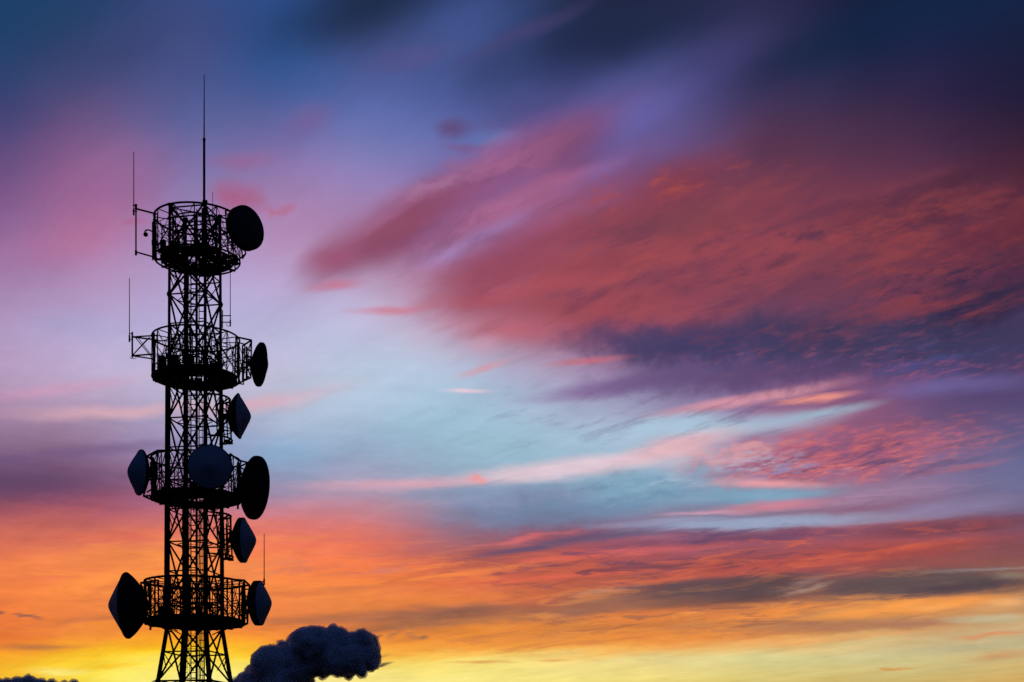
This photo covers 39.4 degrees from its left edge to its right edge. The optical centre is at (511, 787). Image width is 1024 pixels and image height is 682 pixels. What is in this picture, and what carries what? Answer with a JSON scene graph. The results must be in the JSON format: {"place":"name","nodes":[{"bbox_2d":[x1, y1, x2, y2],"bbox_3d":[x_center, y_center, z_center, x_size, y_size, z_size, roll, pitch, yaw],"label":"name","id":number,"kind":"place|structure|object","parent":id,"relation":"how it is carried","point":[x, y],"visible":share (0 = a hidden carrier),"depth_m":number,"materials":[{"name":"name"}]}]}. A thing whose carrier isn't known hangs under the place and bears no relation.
{"place":"outdoors","nodes":[
{"label":"outdoors","id":0,"kind":"place"},
{"bbox_2d":[0,676,75,681],"bbox_3d":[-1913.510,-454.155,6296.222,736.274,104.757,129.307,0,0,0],"label":"cloud","id":1,"kind":"structure","parent":0,"point":[28,679],"depth_m":6286.25,"materials":[{"name":"grey"}]},
{"bbox_2d":[233,625,378,681],"bbox_3d":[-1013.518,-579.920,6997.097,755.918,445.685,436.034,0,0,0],"label":"cloud","id":2,"kind":"structure","parent":0,"point":[305,654],"depth_m":6855.73,"materials":[{"name":"grey"}]},
{"bbox_2d":[0,0,1023,681],"label":"sky","id":3,"kind":"structure","parent":0,"point":[604,340],"materials":[{"name":"multicoloured"}]},
{"bbox_3d":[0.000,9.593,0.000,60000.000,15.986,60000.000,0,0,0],"label":"ground","id":4,"kind":"structure","parent":0,"visible":0},
{"bbox_2d":[140,200,251,681],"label":"communications tower","id":5,"kind":"structure","parent":4,"relation":"on","point":[172,371],"depth_m":86.49,"materials":[{"name":"metal"}]},
{"bbox_2d":[129,278,158,380],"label":"whip antenna","id":6,"kind":"object","parent":5,"relation":"attached to","point":[142,344],"visible":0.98,"depth_m":87.16,"materials":[{"name":"metal"}]},
{"bbox_2d":[127,449,162,495],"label":"microwave dish","id":7,"kind":"object","parent":5,"relation":"attached to","point":[138,470],"visible":0.98,"depth_m":85.90,"materials":[{"name":"metal"}]},
{"bbox_2d":[133,151,156,256],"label":"whip antenna","id":8,"kind":"object","parent":5,"relation":"attached to","point":[135,214],"visible":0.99,"depth_m":86.97,"materials":[{"name":"metal"}]},
{"bbox_2d":[108,572,186,638],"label":"microwave dish","id":9,"kind":"object","parent":5,"relation":"attached to","point":[124,605],"visible":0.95,"depth_m":86.82,"materials":[{"name":"metal"}]},
{"bbox_2d":[143,221,156,259],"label":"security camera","id":10,"kind":"object","parent":5,"relation":"attached to","point":[145,233],"visible":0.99,"depth_m":86.95,"materials":[{"name":"metal"}]},
{"bbox_2d":[203,75,205,207],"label":"lightning rod","id":11,"kind":"object","parent":5,"relation":"on","point":[204,139],"visible":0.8,"depth_m":87.14,"materials":[{"name":"metal"}]},
{"bbox_2d":[187,444,232,489],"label":"microwave dish","id":12,"kind":"object","parent":5,"relation":"attached to","point":[209,466],"visible":0.98,"depth_m":84.31,"materials":[{"name":"metal"}]},
{"bbox_2d":[212,192,212,245],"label":"whip antenna","id":13,"kind":"object","parent":5,"relation":"attached to","point":[212,219],"visible":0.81,"depth_m":87.89,"materials":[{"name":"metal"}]},
{"bbox_2d":[220,263,230,327],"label":"whip antenna","id":14,"kind":"object","parent":5,"relation":"attached to","point":[222,315],"visible":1,"depth_m":87.28,"materials":[{"name":"metal"}]},
{"bbox_2d":[207,393,250,438],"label":"microwave dish","id":15,"kind":"object","parent":5,"relation":"attached to","point":[238,416],"visible":0.99,"depth_m":86.53,"materials":[{"name":"metal"}]},
{"bbox_2d":[208,517,255,562],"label":"microwave dish","id":16,"kind":"object","parent":5,"relation":"attached to","point":[242,539],"visible":0.97,"depth_m":86.26,"materials":[{"name":"metal"}]},
{"bbox_2d":[210,205,263,250],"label":"microwave dish","id":17,"kind":"object","parent":5,"relation":"attached to","point":[245,228],"visible":0.95,"depth_m":85.53,"materials":[{"name":"metal"}]},
{"bbox_2d":[207,342,267,386],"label":"microwave dish","id":18,"kind":"object","parent":5,"relation":"attached to","point":[258,362],"visible":0.98,"depth_m":87.46,"materials":[{"name":"metal"}]},
{"bbox_2d":[208,456,269,519],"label":"microwave dish","id":19,"kind":"object","parent":5,"relation":"attached to","point":[255,501],"visible":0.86,"depth_m":87.78,"materials":[{"name":"metal"}]},
{"bbox_2d":[230,580,271,625],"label":"microwave dish","id":20,"kind":"object","parent":5,"relation":"attached to","point":[258,603],"visible":0.98,"depth_m":86.00,"materials":[{"name":"metal"}]},
{"bbox_2d":[262,534,264,584],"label":"whip antenna","id":21,"kind":"object","parent":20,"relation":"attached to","point":[263,581],"visible":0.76,"depth_m":86.89,"materials":[{"name":"metal"}]}
]}

